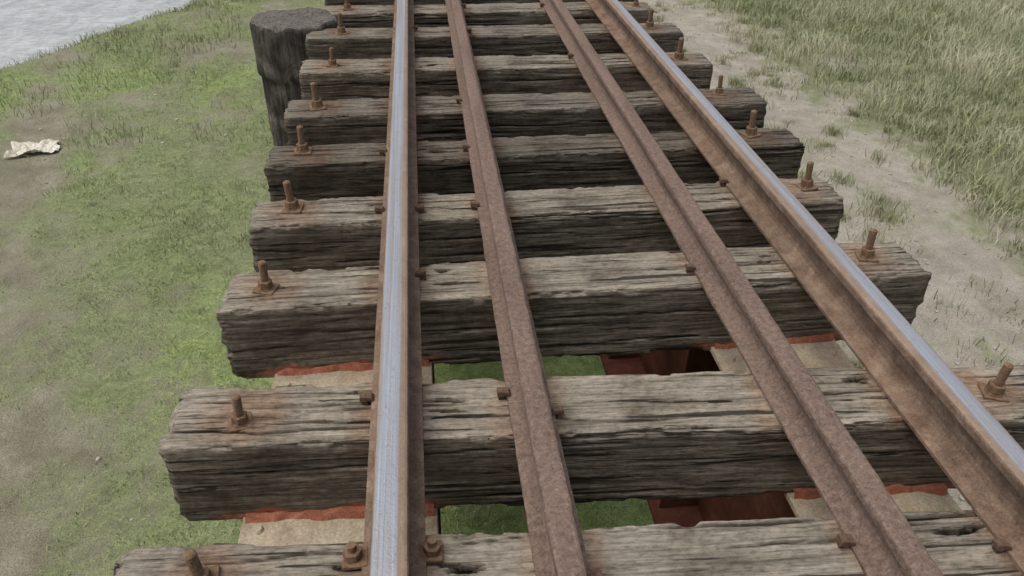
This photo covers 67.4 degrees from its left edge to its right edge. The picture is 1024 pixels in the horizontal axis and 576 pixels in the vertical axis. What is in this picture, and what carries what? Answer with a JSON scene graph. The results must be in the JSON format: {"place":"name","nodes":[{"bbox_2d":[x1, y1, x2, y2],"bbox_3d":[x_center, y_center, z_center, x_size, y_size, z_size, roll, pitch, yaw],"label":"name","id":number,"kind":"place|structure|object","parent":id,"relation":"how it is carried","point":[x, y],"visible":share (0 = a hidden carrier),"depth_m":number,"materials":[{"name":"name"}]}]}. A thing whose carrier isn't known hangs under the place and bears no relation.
{"place":"outdoors","nodes":[
{"label":"outdoors","id":0,"kind":"place"},
{"bbox_2d":[0,0,199,68],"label":"river","id":1,"kind":"structure","parent":0,"point":[28,28],"depth_m":14.62,"materials":[{"name":"liquid"}]},
{"bbox_2d":[0,0,649,574],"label":"short grass","id":2,"kind":"structure","parent":0,"point":[166,252],"depth_m":7.79,"materials":[{"name":"green plant"}]},
{"bbox_2d":[0,0,1023,575],"bbox_3d":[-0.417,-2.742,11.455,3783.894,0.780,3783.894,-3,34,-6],"label":"ground","id":3,"kind":"structure","parent":0,"point":[38,402],"depth_m":7.38,"materials":[{"name":"green plant"}]},
{"bbox_2d":[3,139,59,157],"bbox_3d":[-5.668,-1.674,9.089,0.579,0.070,0.360,-9,35,-15],"label":"discarded sheet","id":4,"kind":"object","parent":3,"relation":"on","point":[45,145],"visible":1,"depth_m":9.08,"materials":[{"name":"paper"}]},
{"bbox_2d":[0,0,283,148],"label":"riverbank weeds","id":5,"kind":"object","parent":3,"relation":"on","point":[190,3],"visible":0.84,"depth_m":11.82,"materials":[{"name":"green plant"}]},
{"bbox_2d":[249,7,338,145],"bbox_3d":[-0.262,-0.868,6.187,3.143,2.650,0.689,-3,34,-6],"label":"wooden post","id":6,"kind":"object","parent":3,"relation":"on","point":[279,39],"depth_m":5.22,"materials":[{"name":"grey wood"}]},
{"bbox_2d":[238,359,440,545],"bbox_3d":[-1.855,-5.703,12.605,0.540,1.282,32.512,-3,34,-6],"label":"bridge girder","id":7,"kind":"object","parent":3,"relation":"on","point":[343,524],"visible":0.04,"depth_m":2.14,"materials":[{"name":"beige metal"}]},
{"bbox_2d":[325,0,634,5],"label":"railway sleeper","id":8,"kind":"object","parent":7,"relation":"on","point":[374,2],"visible":0.08,"depth_m":6.11,"materials":[{"name":"brown wood"}]},
{"bbox_2d":[321,1,652,27],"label":"railway sleeper","id":9,"kind":"object","parent":7,"relation":"on","point":[382,16],"visible":0.44,"depth_m":5.66,"materials":[{"name":"brown wood"}]},
{"bbox_2d":[342,0,352,10],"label":"hook bolt","id":10,"kind":"object","parent":9,"relation":"on","point":[347,6],"visible":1,"depth_m":5.58,"materials":[{"name":"metal"}]},
{"bbox_2d":[631,0,640,6],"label":"hook bolt","id":11,"kind":"object","parent":9,"relation":"on","point":[636,3],"visible":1,"depth_m":5.80,"materials":[{"name":"metal"}]},
{"bbox_2d":[305,23,683,59],"bbox_3d":[-0.098,-1.639,5.304,2.562,0.288,0.254,-3,34,-6],"label":"railway sleeper","id":12,"kind":"object","parent":7,"relation":"on","point":[497,40],"visible":0.57,"depth_m":5.17,"materials":[{"name":"brown wood"}]},
{"bbox_2d":[334,13,348,34],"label":"hook bolt","id":13,"kind":"object","parent":12,"relation":"on","point":[341,29],"visible":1,"depth_m":5.06,"materials":[{"name":"metal"}]},
{"bbox_2d":[643,9,655,29],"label":"hook bolt","id":14,"kind":"object","parent":12,"relation":"on","point":[649,24],"visible":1,"depth_m":5.31,"materials":[{"name":"metal"}]},
{"bbox_2d":[299,52,712,100],"bbox_3d":[-0.015,-1.252,4.750,2.505,0.308,0.267,-3,34,-6],"label":"railway sleeper","id":15,"kind":"object","parent":7,"relation":"on","point":[434,76],"visible":0.55,"depth_m":4.60,"materials":[{"name":"brown wood"}]},
{"bbox_2d":[326,47,338,66],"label":"hook bolt","id":16,"kind":"object","parent":15,"relation":"on","point":[331,62],"visible":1,"depth_m":4.52,"materials":[{"name":"metal"}]},
{"bbox_2d":[670,37,687,61],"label":"hook bolt","id":17,"kind":"object","parent":15,"relation":"on","point":[678,55],"visible":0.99,"depth_m":4.73,"materials":[{"name":"metal"}]},
{"bbox_2d":[284,87,766,145],"bbox_3d":[0.103,-0.881,4.197,2.578,0.300,0.267,-3,34,-7],"label":"railway sleeper","id":18,"kind":"object","parent":7,"relation":"on","point":[365,120],"visible":0.53,"depth_m":4.06,"materials":[{"name":"brown wood"}]},
{"bbox_2d":[309,82,326,110],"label":"hook bolt","id":19,"kind":"object","parent":18,"relation":"on","point":[317,103],"visible":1,"depth_m":3.94,"materials":[{"name":"metal"}]},
{"bbox_2d":[713,75,725,95],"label":"hook bolt","id":20,"kind":"object","parent":18,"relation":"on","point":[719,91],"visible":1,"depth_m":4.23,"materials":[{"name":"metal"}]},
{"bbox_2d":[264,128,804,201],"bbox_3d":[0.144,-0.569,3.726,2.560,0.278,0.237,-3,34,-7],"label":"railway sleeper","id":21,"kind":"object","parent":7,"relation":"on","point":[336,171],"visible":0.49,"depth_m":3.60,"materials":[{"name":"brown wood"}]},
{"bbox_2d":[294,125,311,155],"bbox_3d":[-0.960,-0.678,3.502,0.076,0.127,0.074,-3,33,-8],"label":"hook bolt","id":22,"kind":"object","parent":21,"relation":"on","point":[302,148],"visible":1,"depth_m":3.50,"materials":[{"name":"metal"}]},
{"bbox_2d":[379,148,386,155],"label":"rail spike","id":23,"kind":"object","parent":21,"relation":"attached to","point":[382,151],"visible":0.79,"depth_m":3.50,"materials":[{"name":"metal"}]},
{"bbox_2d":[463,144,469,151],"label":"rail spike","id":24,"kind":"object","parent":21,"relation":"attached to","point":[465,147],"visible":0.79,"depth_m":3.55,"materials":[{"name":"metal"}]},
{"bbox_2d":[740,110,761,138],"bbox_3d":[1.177,-0.807,3.760,0.077,0.129,0.075,-17,37,-20],"label":"hook bolt","id":25,"kind":"object","parent":21,"relation":"on","point":[750,132],"visible":1,"depth_m":3.76,"materials":[{"name":"metal"}]},
{"bbox_2d":[249,178,843,272],"bbox_3d":[0.180,-0.247,3.251,2.457,0.288,0.240,-3,34,-7],"label":"railway sleeper","id":26,"kind":"object","parent":7,"relation":"on","point":[334,233],"visible":0.62,"depth_m":3.12,"materials":[{"name":"brown wood"}]},
{"bbox_2d":[281,180,303,213],"bbox_3d":[-0.877,-0.364,3.031,0.076,0.127,0.074,-3,36,1],"label":"hook bolt","id":27,"kind":"object","parent":26,"relation":"on","point":[292,205],"visible":1,"depth_m":3.03,"materials":[{"name":"metal"}]},
{"bbox_2d":[375,205,383,213],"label":"rail spike","id":28,"kind":"object","parent":26,"relation":"attached to","point":[378,208],"visible":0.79,"depth_m":3.03,"materials":[{"name":"metal"}]},
{"bbox_2d":[415,205,423,213],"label":"rail spike","id":29,"kind":"object","parent":26,"relation":"attached to","point":[420,207],"visible":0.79,"depth_m":3.04,"materials":[{"name":"metal"}]},
{"bbox_2d":[470,201,479,209],"bbox_3d":[-0.148,-0.320,3.095,0.037,0.062,0.026,-6,31,-4],"label":"rail spike","id":30,"kind":"object","parent":26,"relation":"attached to","point":[473,204],"visible":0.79,"depth_m":3.08,"materials":[{"name":"metal"}]},
{"bbox_2d":[719,178,728,186],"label":"rail spike","id":31,"kind":"object","parent":26,"relation":"attached to","point":[722,181],"visible":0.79,"depth_m":3.29,"materials":[{"name":"metal"}]},
{"bbox_2d":[795,161,817,191],"bbox_3d":[1.266,-0.482,3.279,0.072,0.120,0.070,-11,34,-10],"label":"hook bolt","id":32,"kind":"object","parent":26,"relation":"on","point":[806,184],"visible":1,"depth_m":3.28,"materials":[{"name":"metal"}]},
{"bbox_2d":[114,510,1022,575],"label":"railway sleeper","id":33,"kind":"object","parent":7,"relation":"on","point":[956,543],"visible":0.78,"depth_m":1.74,"materials":[{"name":"brown wood"}]},
{"bbox_2d":[183,549,219,575],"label":"hook bolt","id":34,"kind":"object","parent":33,"relation":"on","point":[195,566],"visible":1,"depth_m":1.61,"materials":[{"name":"metal"}]},
{"bbox_2d":[342,541,367,570],"bbox_3d":[-0.349,0.584,1.699,0.056,0.050,0.056,-5,33,-5],"label":"rail clip","id":35,"kind":"object","parent":33,"relation":"on","point":[355,555],"visible":1,"depth_m":1.69,"materials":[{"name":"metal"}]},
{"bbox_2d":[418,536,442,563],"bbox_3d":[-0.183,0.578,1.715,0.054,0.048,0.054,-1,36,-7],"label":"rail clip","id":36,"kind":"object","parent":33,"relation":"on","point":[430,549],"visible":1,"depth_m":1.71,"materials":[{"name":"metal"}]},
{"bbox_2d":[587,570,602,575],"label":"rail spike","id":37,"kind":"object","parent":33,"relation":"attached to","point":[597,573],"visible":0.85,"depth_m":1.66,"materials":[{"name":"metal"}]},
{"bbox_2d":[835,533,855,548],"bbox_3d":[0.765,0.593,1.771,0.039,0.065,0.027,-1,40,-7],"label":"rail spike","id":38,"kind":"object","parent":33,"relation":"attached to","point":[843,541],"visible":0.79,"depth_m":1.75,"materials":[{"name":"metal"}]},
{"bbox_2d":[991,539,1012,553],"bbox_3d":[1.122,0.604,1.766,0.037,0.062,0.026,-6,31,-3],"label":"rail spike","id":39,"kind":"object","parent":33,"relation":"attached to","point":[1000,545],"visible":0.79,"depth_m":1.75,"materials":[{"name":"metal"}]},
{"bbox_2d":[215,241,931,378],"bbox_3d":[0.260,0.066,2.801,2.506,0.302,0.258,-3,34,-6],"label":"railway sleeper","id":40,"kind":"object","parent":7,"relation":"on","point":[630,303],"visible":0.68,"depth_m":2.68,"materials":[{"name":"brown wood"}]},
{"bbox_2d":[252,260,279,295],"bbox_3d":[-0.828,-0.041,2.564,0.069,0.115,0.067,9,36,6],"label":"hook bolt","id":41,"kind":"object","parent":40,"relation":"on","point":[266,285],"visible":1,"depth_m":2.57,"materials":[{"name":"metal"}]},
{"bbox_2d":[415,268,425,279],"bbox_3d":[-0.315,-0.034,2.666,0.037,0.063,0.026,-8,32,-3],"label":"rail spike","id":42,"kind":"object","parent":40,"relation":"attached to","point":[421,273],"visible":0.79,"depth_m":2.65,"materials":[{"name":"metal"}]},
{"bbox_2d":[685,263,695,272],"bbox_3d":[0.634,-0.059,2.734,0.036,0.061,0.026,-7,37,-3],"label":"rail spike","id":43,"kind":"object","parent":40,"relation":"attached to","point":[689,267],"visible":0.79,"depth_m":2.71,"materials":[{"name":"metal"}]},
{"bbox_2d":[854,228,878,262],"bbox_3d":[1.308,-0.161,2.806,0.070,0.118,0.069,3,32,6],"label":"hook bolt","id":44,"kind":"object","parent":40,"relation":"on","point":[866,253],"visible":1,"depth_m":2.81,"materials":[{"name":"metal"}]},
{"bbox_2d":[157,364,1023,520],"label":"railway sleeper","id":45,"kind":"object","parent":7,"relation":"on","point":[706,434],"visible":0.73,"depth_m":2.13,"materials":[{"name":"brown wood"}]},
{"bbox_2d":[227,394,252,432],"bbox_3d":[-0.726,0.323,2.037,0.062,0.103,0.060,-8,39,-19],"label":"hook bolt","id":46,"kind":"object","parent":45,"relation":"on","point":[239,418],"visible":1,"depth_m":2.04,"materials":[{"name":"metal"}]},
{"bbox_2d":[359,392,373,404],"bbox_3d":[-0.402,0.318,2.142,0.038,0.064,0.027,-6,40,-4],"label":"rail spike","id":47,"kind":"object","parent":45,"relation":"attached to","point":[365,397],"visible":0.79,"depth_m":2.12,"materials":[{"name":"metal"}]},
{"bbox_2d":[497,387,510,399],"bbox_3d":[-0.022,0.308,2.168,0.038,0.064,0.027,-5,37,-4],"label":"rail spike","id":48,"kind":"object","parent":45,"relation":"attached to","point":[502,392],"visible":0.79,"depth_m":2.15,"materials":[{"name":"metal"}]},
{"bbox_2d":[551,406,563,419],"bbox_3d":[0.123,0.352,2.109,0.033,0.056,0.023,-1,28,-7],"label":"rail spike","id":49,"kind":"object","parent":45,"relation":"attached to","point":[558,411],"visible":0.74,"depth_m":2.10,"materials":[{"name":"metal"}]},
{"bbox_2d":[977,362,1013,402],"bbox_3d":[1.393,0.260,2.189,0.068,0.113,0.066,9,36,7],"label":"hook bolt","id":50,"kind":"object","parent":45,"relation":"on","point":[994,389],"visible":1,"depth_m":2.19,"materials":[{"name":"metal"}]},
{"bbox_2d":[0,0,1022,520],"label":"pebbles","id":51,"kind":"object","parent":3,"relation":"on","point":[768,106],"visible":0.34,"depth_m":8.89,"materials":[{"name":"stone"}]},
{"bbox_2d":[600,334,961,526],"bbox_3d":[-0.335,-5.776,12.761,0.480,1.281,32.512,-3,34,-6],"label":"bridge girder","id":52,"kind":"object","parent":3,"relation":"on","point":[820,350],"visible":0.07,"depth_m":2.90,"materials":[{"name":"beige metal"}]},
{"bbox_2d":[653,0,1023,368],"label":"grass tufts","id":53,"kind":"object","parent":3,"relation":"on","point":[753,74],"visible":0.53,"depth_m":9.35,"materials":[{"name":"green plant"}]},
{"bbox_2d":[694,0,1023,269],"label":"tall grass","id":54,"kind":"structure","parent":0,"point":[937,18],"depth_m":12.12,"materials":[{"name":"green plant"}]},
{"bbox_3d":[-2.377,-12.996,22.086,2.441,0.307,0.252,-3,34,-6],"label":"railway sleeper","id":55,"kind":"object","parent":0,"visible":0},
{"bbox_2d":[361,0,426,575],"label":"running rail","id":56,"kind":"object","parent":55,"relation":"on","point":[394,530],"visible":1,"depth_m":2.14,"materials":[{"name":"metal"}]},
{"bbox_2d":[445,0,589,575],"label":"guard rail","id":57,"kind":"object","parent":55,"relation":"on","point":[556,540],"visible":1,"depth_m":2.18,"materials":[{"name":"metal"}]},
{"bbox_3d":[-0.286,-2.635,6.794,2.498,0.306,0.250,-3,34,-6],"label":"railway sleeper","id":58,"kind":"object","parent":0,"visible":0},
{"bbox_2d":[539,0,943,575],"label":"guard rail","id":59,"kind":"object","parent":58,"relation":"on","point":[865,511],"visible":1,"depth_m":2.21,"materials":[{"name":"metal"}]},
{"bbox_2d":[585,0,1023,575],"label":"running rail","id":60,"kind":"object","parent":58,"relation":"on","point":[975,450],"visible":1,"depth_m":2.38,"materials":[{"name":"metal"}]}
]}

